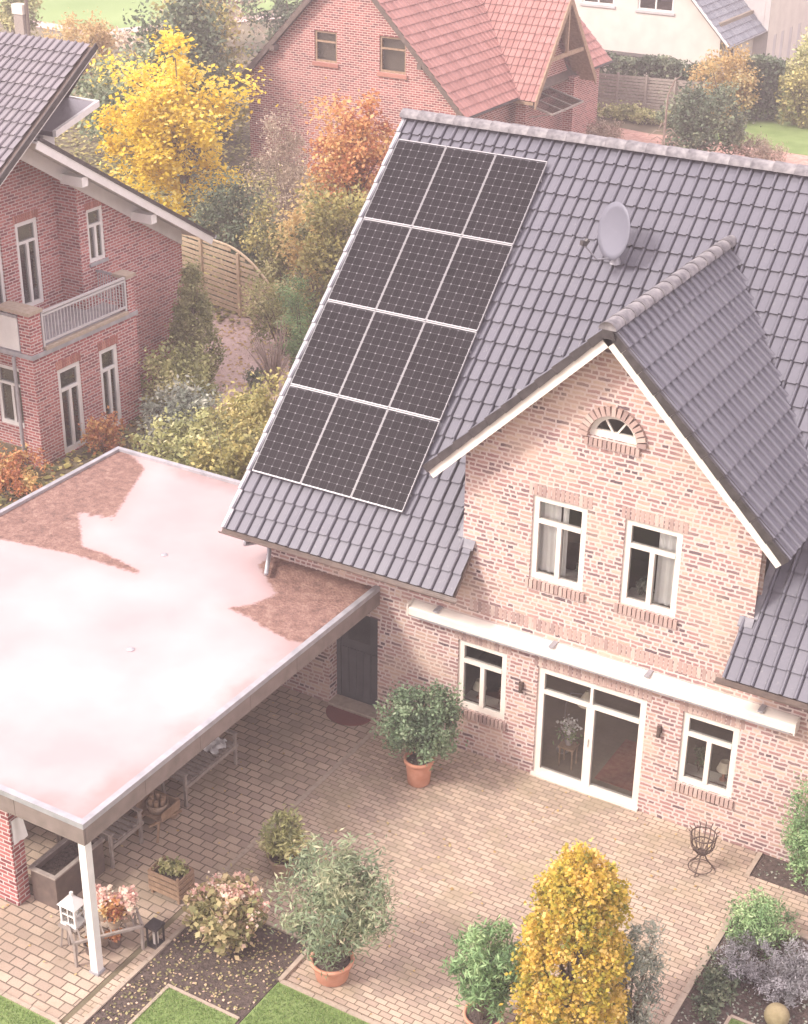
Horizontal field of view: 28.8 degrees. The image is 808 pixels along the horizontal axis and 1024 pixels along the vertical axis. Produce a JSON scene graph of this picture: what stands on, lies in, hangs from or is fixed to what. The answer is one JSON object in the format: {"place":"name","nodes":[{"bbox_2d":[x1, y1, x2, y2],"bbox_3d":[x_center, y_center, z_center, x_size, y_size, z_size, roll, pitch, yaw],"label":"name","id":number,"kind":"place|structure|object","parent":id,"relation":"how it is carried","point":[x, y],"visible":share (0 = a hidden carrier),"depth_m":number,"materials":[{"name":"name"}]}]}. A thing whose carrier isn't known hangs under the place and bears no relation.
{"place":"outdoors","nodes":[
{"label":"outdoors","id":0,"kind":"place"},
{"bbox_2d":[0,995,55,1023],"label":"lawn","id":1,"kind":"structure","parent":0,"point":[37,1018],"depth_m":22.28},
{"bbox_2d":[0,984,743,1023],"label":"grass","id":2,"kind":"structure","parent":1,"relation":"on","point":[192,1002],"depth_m":22.34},
{"bbox_2d":[0,0,300,36],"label":"meadow","id":3,"kind":"structure","parent":0,"point":[111,10],"depth_m":97.95,"materials":[{"name":"plant"}]},
{"bbox_2d":[132,988,238,1023],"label":"lawn","id":4,"kind":"structure","parent":0,"point":[188,1012],"depth_m":22.35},
{"bbox_2d":[0,686,380,1020],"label":"carport paving","id":5,"kind":"structure","parent":0,"point":[204,823],"depth_m":25.95,"materials":[{"name":"brick"}]},
{"bbox_2d":[0,810,30,905],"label":"brick pillar","id":6,"kind":"structure","parent":5,"relation":"on","point":[14,884],"depth_m":24.14,"materials":[{"name":"brick"}]},
{"bbox_2d":[27,837,104,909],"bbox_3d":[-5.260,5.595,24.681,0.560,0.638,1.160,15,30,27],"label":"planter trough","id":7,"kind":"object","parent":5,"relation":"on","point":[56,874],"visible":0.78,"depth_m":24.42,"materials":[{"name":"brown metal"}]},
{"bbox_2d":[58,922,85,954],"bbox_3d":[-4.914,6.294,23.539,0.362,0.430,0.362,15,30,27],"label":"stool","id":8,"kind":"object","parent":5,"relation":"on","point":[64,927],"visible":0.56,"depth_m":23.37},
{"bbox_2d":[57,891,85,929],"bbox_3d":[-4.909,5.851,23.315,0.340,0.560,0.300,15,30,27],"label":"lantern","id":9,"kind":"object","parent":8,"relation":"on","point":[72,910],"visible":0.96,"depth_m":23.26,"materials":[{"name":"white paint"}]},
{"bbox_2d":[66,907,144,967],"bbox_3d":[-4.455,6.305,23.483,1.068,0.468,0.560,-10,29,-20],"label":"plant table","id":10,"kind":"object","parent":5,"relation":"on","point":[70,939],"visible":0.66,"depth_m":23.26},
{"bbox_2d":[97,806,143,868],"bbox_3d":[-4.684,5.084,25.415,0.615,0.905,0.830,15,30,27],"label":"garden bench","id":11,"kind":"object","parent":5,"relation":"on","point":[113,844],"visible":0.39,"depth_m":25.39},
{"bbox_2d":[133,789,181,842],"bbox_3d":[-4.049,4.995,26.050,0.540,0.517,1.019,15,30,27],"label":"table","id":12,"kind":"object","parent":5,"relation":"on","point":[172,811],"visible":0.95,"depth_m":25.91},
{"bbox_2d":[147,855,194,904],"bbox_3d":[-3.631,5.747,24.585,0.600,0.488,0.400,15,30,27],"label":"wooden crate","id":13,"kind":"object","parent":5,"relation":"on","point":[174,887],"visible":0.8,"depth_m":24.45,"materials":[{"name":"wood"}]},
{"bbox_2d":[0,446,379,976],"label":"carport","id":14,"kind":"object","parent":5,"relation":"on","point":[157,628],"visible":0.88,"depth_m":26.41,"materials":[{"name":"white metal"}]},
{"bbox_2d":[161,729,238,807],"bbox_3d":[-3.527,4.243,27.107,0.615,0.905,1.520,15,30,27],"label":"garden bench","id":15,"kind":"object","parent":5,"relation":"on","point":[184,774],"visible":0.37,"depth_m":26.98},
{"bbox_2d":[85,921,308,1023],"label":"planting bed","id":16,"kind":"object","parent":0,"point":[246,999],"depth_m":23.07,"materials":[{"name":"soil"}]},
{"bbox_2d":[92,925,304,1023],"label":"leaf litter","id":17,"kind":"object","parent":16,"relation":"on","point":[205,984],"visible":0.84,"depth_m":23.05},
{"bbox_2d":[182,864,271,960],"bbox_3d":[-2.667,5.924,23.519,1.338,1.192,1.540,-6,28,-13],"label":"hydrangea","id":18,"kind":"object","parent":16,"relation":"on","point":[224,911],"visible":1,"depth_m":23.19,"materials":[{"name":"green plant"}]},
{"bbox_2d":[196,311,290,412],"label":"garden path","id":19,"kind":"structure","parent":0,"point":[229,342],"depth_m":45.54,"materials":[{"name":"gravel"}]},
{"bbox_2d":[161,255,226,383],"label":"columnar shrub","id":20,"kind":"object","parent":19,"relation":"on","point":[186,306],"visible":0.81,"depth_m":42.03,"materials":[{"name":"green plant"}]},
{"bbox_2d":[241,316,295,393],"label":"bare shrub","id":21,"kind":"object","parent":19,"relation":"on","point":[269,365],"visible":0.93,"depth_m":42.73,"materials":[{"name":"brown plant"}]},
{"bbox_2d":[238,253,316,355],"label":"mixed shrub","id":22,"kind":"object","parent":19,"relation":"on","point":[269,313],"visible":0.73,"depth_m":44.91,"materials":[{"name":"green plant"}]},
{"bbox_2d":[239,982,368,1023],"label":"lawn","id":23,"kind":"structure","parent":0,"point":[294,1002],"depth_m":22.40,"materials":[{"name":"plant"}]},
{"bbox_2d":[0,4,805,1023],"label":"ground","id":24,"kind":"structure","parent":0,"point":[626,124],"depth_m":64.52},
{"bbox_2d":[0,0,44,36],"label":"wild bush","id":25,"kind":"object","parent":24,"relation":"on","point":[7,19],"visible":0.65,"depth_m":84.69,"materials":[{"name":"yellow plant"}]},
{"bbox_2d":[0,440,54,501],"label":"garden shrub","id":26,"kind":"object","parent":24,"relation":"on","point":[11,471],"visible":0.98,"depth_m":37.12,"materials":[{"name":"orange plant"}]},
{"bbox_2d":[41,6,123,75],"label":"wild bush","id":27,"kind":"object","parent":24,"relation":"on","point":[98,36],"visible":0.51,"depth_m":79.52,"materials":[{"name":"orange plant"}]},
{"bbox_2d":[78,405,131,454],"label":"garden shrub","id":28,"kind":"object","parent":24,"relation":"on","point":[103,434],"visible":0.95,"depth_m":38.88,"materials":[{"name":"orange plant"}]},
{"bbox_2d":[0,31,216,466],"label":"red brick house","id":29,"kind":"structure","parent":24,"relation":"on","point":[90,261],"depth_m":39.04,"materials":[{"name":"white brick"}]},
{"bbox_2d":[0,364,24,427],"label":"window","id":30,"kind":"structure","parent":29,"relation":"in","point":[8,405],"depth_m":39.23,"materials":[{"name":"white paint"}]},
{"bbox_2d":[12,208,43,305],"bbox_3d":[-9.305,-6.247,38.960,0.120,2.400,0.882,15,30,27],"label":"balcony door","id":31,"kind":"structure","parent":29,"relation":"in","point":[26,230],"depth_m":38.97,"materials":[{"name":"white paint"}]},
{"bbox_2d":[55,352,85,453],"bbox_3d":[-8.238,-2.689,38.884,0.120,2.460,0.892,15,30,27],"label":"window","id":32,"kind":"structure","parent":29,"relation":"in","point":[69,379],"depth_m":38.89,"materials":[{"name":"white paint"}]},
{"bbox_2d":[84,200,104,262],"bbox_3d":[-7.823,-7.111,39.774,0.120,1.560,0.712,15,30,27],"label":"window","id":33,"kind":"structure","parent":29,"relation":"in","point":[93,212],"depth_m":39.81,"materials":[{"name":"white paint"}]},
{"bbox_2d":[97,335,121,425],"bbox_3d":[-7.490,-3.250,40.012,0.119,2.460,0.762,15,30,27],"label":"window","id":34,"kind":"structure","parent":29,"relation":"in","point":[108,350],"depth_m":39.95,"materials":[{"name":"white paint"}]},
{"bbox_2d":[70,39,164,180],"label":"green tree","id":35,"kind":"object","parent":24,"relation":"on","point":[103,94],"visible":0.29,"depth_m":60.45,"materials":[{"name":"green plant"}]},
{"bbox_2d":[4,247,308,500],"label":"fallen leaves","id":36,"kind":"object","parent":24,"relation":"on","point":[236,379],"visible":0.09,"depth_m":44.45,"materials":[{"name":"orange plant"}]},
{"bbox_2d":[134,374,222,458],"bbox_3d":[-5.563,-2.334,38.909,2.668,2.007,2.321,15,30,27],"label":"garden shrub","id":37,"kind":"object","parent":24,"relation":"on","point":[182,399],"visible":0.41,"depth_m":38.61,"materials":[{"name":"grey plant"}]},
{"bbox_2d":[80,20,278,254],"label":"yellow tree","id":38,"kind":"object","parent":24,"relation":"on","point":[163,124],"visible":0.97,"depth_m":51.49,"materials":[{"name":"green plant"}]},
{"bbox_2d":[112,0,246,166],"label":"green tree","id":39,"kind":"object","parent":24,"relation":"on","point":[205,36],"visible":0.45,"depth_m":61.70,"materials":[{"name":"green plant"}]},
{"bbox_2d":[138,336,224,409],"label":"garden shrub","id":40,"kind":"object","parent":24,"relation":"on","point":[169,371],"visible":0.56,"depth_m":40.69,"materials":[{"name":"green plant"}]},
{"bbox_2d":[125,402,238,471],"bbox_3d":[-5.041,-1.443,36.879,2.609,2.268,2.596,15,30,27],"label":"garden shrub","id":41,"kind":"object","parent":24,"relation":"on","point":[175,451],"visible":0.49,"depth_m":36.70,"materials":[{"name":"yellow plant"}]},
{"bbox_2d":[0,56,367,506],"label":"undergrowth","id":42,"kind":"object","parent":24,"relation":"on","point":[67,464],"visible":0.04,"depth_m":61.36,"materials":[{"name":"green plant"}]},
{"bbox_2d":[129,0,255,142],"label":"green tree","id":43,"kind":"object","parent":24,"relation":"on","point":[244,111],"visible":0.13,"depth_m":66.68,"materials":[{"name":"green plant"}]},
{"bbox_2d":[181,234,274,324],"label":"arched fence screen","id":44,"kind":"object","parent":24,"relation":"on","point":[237,267],"visible":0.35,"depth_m":48.37,"materials":[{"name":"brown wood"}]},
{"bbox_2d":[183,401,274,480],"bbox_3d":[-3.736,-0.893,34.557,2.588,3.391,2.621,-14,30,-26],"label":"garden shrub","id":45,"kind":"object","parent":24,"relation":"on","point":[237,456],"visible":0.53,"depth_m":33.92,"materials":[{"name":"yellow plant"}]},
{"bbox_2d":[177,163,290,287],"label":"mixed shrub","id":46,"kind":"object","parent":24,"relation":"on","point":[213,214],"visible":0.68,"depth_m":50.09,"materials":[{"name":"green plant"}]},
{"bbox_2d":[202,367,288,469],"bbox_3d":[-3.385,-1.956,36.970,2.565,3.123,2.691,15,30,27],"label":"garden shrub","id":47,"kind":"object","parent":24,"relation":"on","point":[253,406],"visible":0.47,"depth_m":36.62,"materials":[{"name":"yellow plant"}]},
{"bbox_2d":[236,0,302,60],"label":"wild bush","id":48,"kind":"object","parent":24,"relation":"on","point":[285,7],"visible":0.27,"depth_m":78.75,"materials":[{"name":"green plant"}]},
{"bbox_2d":[232,187,310,316],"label":"mixed shrub","id":49,"kind":"object","parent":24,"relation":"on","point":[279,265],"visible":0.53,"depth_m":47.52,"materials":[{"name":"green plant"}]},
{"bbox_2d":[233,97,320,283],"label":"bare shrub","id":50,"kind":"object","parent":24,"relation":"on","point":[283,191],"visible":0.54,"depth_m":49.32,"materials":[{"name":"brown plant"}]},
{"bbox_2d":[271,267,322,368],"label":"conifer","id":51,"kind":"object","parent":24,"relation":"on","point":[300,336],"visible":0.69,"depth_m":42.83,"materials":[{"name":"green plant"}]},
{"bbox_2d":[213,721,383,881],"bbox_3d":[-1.744,4.895,26.865,0.090,0.017,5.390,15,30,27],"label":"paving border","id":52,"kind":"object","parent":24,"relation":"on","point":[296,803],"visible":0.81,"depth_m":27.09,"materials":[{"name":"stone"}]},
{"bbox_2d":[266,168,349,321],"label":"mixed shrub","id":53,"kind":"object","parent":24,"relation":"on","point":[293,223],"visible":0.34,"depth_m":44.70,"materials":[{"name":"orange plant"}]},
{"bbox_2d":[282,173,374,324],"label":"russet tree","id":54,"kind":"object","parent":24,"relation":"on","point":[334,241],"visible":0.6,"depth_m":42.69,"materials":[{"name":"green plant"}]},
{"bbox_2d":[300,77,398,221],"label":"russet tree","id":55,"kind":"object","parent":24,"relation":"on","point":[349,159],"visible":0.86,"depth_m":43.16,"materials":[{"name":"orange plant"}]},
{"bbox_2d":[0,852,807,1023],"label":"kerb","id":56,"kind":"structure","parent":24,"relation":"on","point":[673,1012],"depth_m":22.92,"materials":[{"name":"concrete"}]},
{"bbox_2d":[232,0,614,178],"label":"red roofed house","id":57,"kind":"structure","parent":24,"relation":"on","point":[538,63],"depth_m":62.60,"materials":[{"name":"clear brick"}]},
{"bbox_2d":[218,108,807,861],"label":"brick house","id":58,"kind":"structure","parent":24,"relation":"on","point":[640,398],"depth_m":25.98,"materials":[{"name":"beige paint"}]},
{"bbox_2d":[252,385,337,484],"bbox_3d":[-1.952,-1.404,28.264,1.038,1.259,1.283,15,30,27],"label":"solar panel","id":59,"kind":"object","parent":58,"relation":"attached to","point":[286,453],"visible":1,"depth_m":28.25,"materials":[{"name":"black glass"}]},
{"bbox_2d":[290,300,374,395],"bbox_3d":[-1.293,-2.996,28.678,1.038,1.259,1.283,15,30,27],"label":"solar panel","id":60,"kind":"object","parent":58,"relation":"attached to","point":[332,348],"visible":1,"depth_m":28.66,"materials":[{"name":"black glass"}]},
{"bbox_2d":[301,396,387,497],"bbox_3d":[-1.050,-1.154,27.790,1.038,1.259,1.283,15,30,27],"label":"solar panel","id":61,"kind":"object","parent":58,"relation":"attached to","point":[343,448],"visible":1,"depth_m":27.77,"materials":[{"name":"black glass"}]},
{"bbox_2d":[328,616,377,719],"bbox_3d":[-0.855,2.684,28.884,1.050,2.138,0.420,15,30,27],"label":"back door","id":62,"kind":"structure","parent":58,"relation":"in","point":[357,649],"depth_m":29.15,"materials":[{"name":"paint"}]},
{"bbox_2d":[328,218,410,310],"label":"solar panel","id":63,"kind":"object","parent":58,"relation":"attached to","point":[369,263],"visible":1,"depth_m":29.07,"materials":[{"name":"black glass"}]},
{"bbox_2d":[339,311,424,407],"bbox_3d":[-0.391,-2.745,28.204,1.038,1.259,1.283,15,30,27],"label":"solar panel","id":64,"kind":"object","parent":58,"relation":"attached to","point":[380,362],"visible":1,"depth_m":28.19,"materials":[{"name":"black glass"}]},
{"bbox_2d":[351,409,439,512],"bbox_3d":[-0.147,-0.903,27.315,1.038,1.259,1.283,15,30,27],"label":"solar panel","id":65,"kind":"object","parent":58,"relation":"attached to","point":[395,460],"visible":1,"depth_m":27.29,"materials":[{"name":"black glass"}]},
{"bbox_2d":[364,139,445,226],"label":"solar panel","id":66,"kind":"object","parent":58,"relation":"attached to","point":[404,182],"visible":1,"depth_m":29.49,"materials":[{"name":"black glass"}]},
{"bbox_2d":[376,227,460,320],"bbox_3d":[0.269,-4.337,28.619,1.038,1.259,1.283,15,30,27],"label":"solar panel","id":67,"kind":"object","parent":58,"relation":"attached to","point":[422,264],"visible":1,"depth_m":28.60,"materials":[{"name":"black glass"}]},
{"bbox_2d":[389,321,476,420],"bbox_3d":[0.512,-2.495,27.730,1.038,1.259,1.283,15,30,27],"label":"solar panel","id":68,"kind":"object","parent":58,"relation":"attached to","point":[432,371],"visible":1,"depth_m":27.71,"materials":[{"name":"black glass"}]},
{"bbox_2d":[412,146,495,235],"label":"solar panel","id":69,"kind":"object","parent":58,"relation":"attached to","point":[452,194],"visible":1,"depth_m":29.02,"materials":[{"name":"black glass"}]},
{"bbox_2d":[426,236,512,331],"bbox_3d":[1.171,-4.087,28.145,1.038,1.259,1.283,15,30,27],"label":"solar panel","id":70,"kind":"object","parent":58,"relation":"attached to","point":[469,283],"visible":1,"depth_m":28.12,"materials":[{"name":"black glass"}]},
{"bbox_2d":[455,630,510,730],"bbox_3d":[1.361,2.897,27.369,1.092,1.744,0.164,15,30,27],"label":"window","id":71,"kind":"structure","parent":58,"relation":"in","point":[463,659],"depth_m":27.40,"materials":[{"name":"beige paint"}]},
{"bbox_2d":[462,154,547,245],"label":"solar panel","id":72,"kind":"object","parent":58,"relation":"attached to","point":[505,198],"visible":1,"depth_m":28.54,"materials":[{"name":"black glass"}]},
{"bbox_2d":[538,502,561,572],"bbox_3d":[2.375,0.372,25.654,0.360,1.370,0.048,15,30,27],"label":"curtain","id":73,"kind":"object","parent":58,"relation":"hanging from","point":[547,545],"visible":0.82,"depth_m":25.71,"materials":[{"name":"fabric"}]},
{"bbox_2d":[525,482,592,602],"bbox_3d":[2.498,0.480,25.413,1.102,1.883,0.164,15,30,27],"label":"window","id":74,"kind":"structure","parent":58,"relation":"in","point":[556,578],"depth_m":25.44,"materials":[{"name":"beige paint"}]},
{"bbox_2d":[553,714,582,769],"bbox_3d":[2.866,4.005,27.583,0.495,1.013,0.542,-22,34,-37],"label":"flower vase","id":75,"kind":"object","parent":58,"relation":"in","point":[567,743],"visible":1,"depth_m":27.51,"materials":[{"name":"green metal"}]},
{"bbox_2d":[530,655,651,811],"bbox_3d":[3.138,3.715,26.631,2.125,2.411,0.220,15,30,27],"label":"french door","id":76,"kind":"structure","parent":58,"relation":"in","point":[584,785],"depth_m":26.59,"materials":[{"name":"beige paint"}]},
{"bbox_2d":[580,201,630,266],"bbox_3d":[3.496,-4.635,26.865,0.747,1.227,0.882,15,30,27],"label":"satellite dish","id":77,"kind":"object","parent":58,"relation":"attached to","point":[614,225],"visible":1,"depth_m":27.01,"materials":[{"name":"grey metal"}]},
{"bbox_2d":[584,416,639,456],"bbox_3d":[3.222,-1.228,24.086,0.912,0.563,0.169,15,30,27],"label":"lunette window","id":78,"kind":"structure","parent":58,"relation":"in","point":[595,430],"depth_m":24.13,"materials":[{"name":"beige paint"}]},
{"bbox_2d":[594,739,636,791],"bbox_3d":[4.078,4.491,27.758,0.950,0.014,1.380,15,30,27],"label":"rug","id":79,"kind":"object","parent":58,"relation":"in","point":[618,769],"visible":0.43,"depth_m":27.69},
{"bbox_2d":[614,506,688,629],"bbox_3d":[3.878,0.863,24.688,1.102,1.883,0.164,15,30,27],"label":"window","id":80,"kind":"structure","parent":58,"relation":"in","point":[647,604],"depth_m":24.71,"materials":[{"name":"beige paint"}]},
{"bbox_2d":[654,532,676,605],"bbox_3d":[4.160,0.866,24.718,0.390,1.370,0.052,15,30,27],"label":"curtain","id":81,"kind":"object","parent":58,"relation":"hanging from","point":[664,580],"visible":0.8,"depth_m":24.80,"materials":[{"name":"fabric"}]},
{"bbox_2d":[671,700,744,809],"bbox_3d":[4.928,3.913,25.508,1.092,1.744,0.164,15,30,27],"label":"window","id":82,"kind":"structure","parent":58,"relation":"in","point":[704,783],"depth_m":25.54,"materials":[{"name":"beige paint"}]},
{"bbox_2d":[597,100,670,127],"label":"bush","id":83,"kind":"object","parent":24,"relation":"on","point":[635,112],"visible":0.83,"depth_m":72.14,"materials":[{"name":"green plant"}]},
{"bbox_2d":[597,72,705,117],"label":"slatted fence","id":84,"kind":"object","parent":24,"relation":"on","point":[619,84],"visible":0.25,"depth_m":73.25,"materials":[{"name":"wood"}]},
{"bbox_2d":[598,50,717,100],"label":"hedge","id":85,"kind":"object","parent":24,"relation":"on","point":[632,66],"visible":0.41,"depth_m":75.58,"materials":[{"name":"green plant"}]},
{"bbox_2d":[575,0,767,82],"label":"white house","id":86,"kind":"structure","parent":24,"relation":"on","point":[692,31],"depth_m":79.22,"materials":[{"name":"paint"}]},
{"bbox_2d":[662,0,807,63],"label":"white house","id":87,"kind":"structure","parent":24,"relation":"on","point":[784,23],"depth_m":82.80,"materials":[{"name":"paint"}]},
{"bbox_2d":[65,726,807,1023],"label":"patio","id":88,"kind":"structure","parent":0,"point":[382,984],"depth_m":25.31,"materials":[{"name":"brick"}]},
{"bbox_2d":[255,804,313,878],"bbox_3d":[-1.867,5.224,24.882,0.974,1.224,0.971,9,28,16],"label":"potted shrub","id":89,"kind":"object","parent":88,"relation":"on","point":[281,841],"visible":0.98,"depth_m":24.75,"materials":[{"name":"green plant"}]},
{"bbox_2d":[266,827,417,986],"bbox_3d":[-0.984,5.655,22.498,1.994,2.630,2.113,-7,28,-15],"label":"potted oleander","id":90,"kind":"object","parent":88,"relation":"on","point":[331,962],"visible":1,"depth_m":22.10,"materials":[{"name":"green plant"}]},
{"bbox_2d":[369,674,467,787],"bbox_3d":[0.267,3.778,26.845,1.696,2.180,1.813,15,30,27],"label":"potted laurel","id":91,"kind":"object","parent":88,"relation":"on","point":[426,738],"visible":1,"depth_m":26.53,"materials":[{"name":"green plant"}]},
{"bbox_2d":[438,914,522,1023],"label":"potted oleander","id":92,"kind":"object","parent":88,"relation":"on","point":[486,988],"visible":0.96,"depth_m":21.49,"materials":[{"name":"green plant"}]},
{"bbox_2d":[498,837,634,1023],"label":"columnar hornbeam","id":93,"kind":"object","parent":88,"relation":"on","point":[584,897],"visible":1,"depth_m":20.42,"materials":[{"name":"yellow plant"}]},
{"bbox_2d":[605,910,670,1023],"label":"grey green shrub","id":94,"kind":"object","parent":88,"relation":"on","point":[642,964],"visible":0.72,"depth_m":21.12,"materials":[{"name":"green plant"}]},
{"bbox_2d":[582,123,807,164],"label":"driveway","id":95,"kind":"structure","parent":0,"point":[646,138],"depth_m":69.02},
{"bbox_2d":[649,68,760,154],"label":"round bush","id":96,"kind":"object","parent":95,"relation":"on","point":[699,134],"visible":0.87,"depth_m":63.48,"materials":[{"name":"green plant"}]},
{"bbox_2d":[726,132,790,161],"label":"dry grass clump","id":97,"kind":"object","parent":95,"relation":"on","point":[765,149],"visible":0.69,"depth_m":64.68,"materials":[{"name":"brown plant"}]},
{"bbox_2d":[671,915,807,1023],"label":"planting bed","id":98,"kind":"object","parent":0,"point":[743,1005],"depth_m":22.68,"materials":[{"name":"soil"}]},
{"bbox_2d":[687,936,752,1023],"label":"dark ground shrub","id":99,"kind":"object","parent":98,"relation":"on","point":[713,976],"visible":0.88,"depth_m":22.73,"materials":[{"name":"green plant"}]},
{"bbox_2d":[711,929,786,983],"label":"lavender","id":100,"kind":"object","parent":98,"relation":"on","point":[748,968],"visible":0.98,"depth_m":23.06,"materials":[{"name":"grey plant"}]},
{"bbox_2d":[721,885,802,960],"bbox_3d":[5.379,6.079,23.603,1.123,1.017,1.130,-11,29,-21],"label":"round green shrub","id":101,"kind":"object","parent":98,"relation":"on","point":[763,923],"visible":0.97,"depth_m":23.51,"materials":[{"name":"green plant"}]},
{"bbox_2d":[749,952,807,1009],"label":"lavender","id":102,"kind":"object","parent":98,"relation":"on","point":[788,987],"visible":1,"depth_m":22.61,"materials":[{"name":"grey plant"}]},
{"bbox_2d":[680,93,807,155],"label":"lawn","id":103,"kind":"structure","parent":0,"point":[795,136],"depth_m":70.61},
{"bbox_2d":[680,43,763,118],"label":"beech bush","id":104,"kind":"object","parent":103,"relation":"on","point":[737,63],"visible":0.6,"depth_m":71.53,"materials":[{"name":"orange plant"}]},
{"bbox_2d":[739,53,785,121],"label":"tall hedge","id":105,"kind":"object","parent":103,"relation":"on","point":[771,68],"visible":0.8,"depth_m":71.90,"materials":[{"name":"green plant"}]},
{"bbox_2d":[771,59,807,128],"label":"wild bush","id":106,"kind":"object","parent":103,"relation":"on","point":[798,105],"visible":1,"depth_m":70.94,"materials":[{"name":"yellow plant"}]},
{"bbox_2d":[750,854,807,895],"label":"planting bed","id":107,"kind":"object","parent":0,"point":[769,866],"visible":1,"depth_m":25.20,"materials":[{"name":"soil"}]},
{"bbox_2d":[772,770,807,890],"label":"climbing shrub","id":108,"kind":"object","parent":107,"relation":"on","point":[799,843],"visible":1,"depth_m":24.55,"materials":[{"name":"green plant"}]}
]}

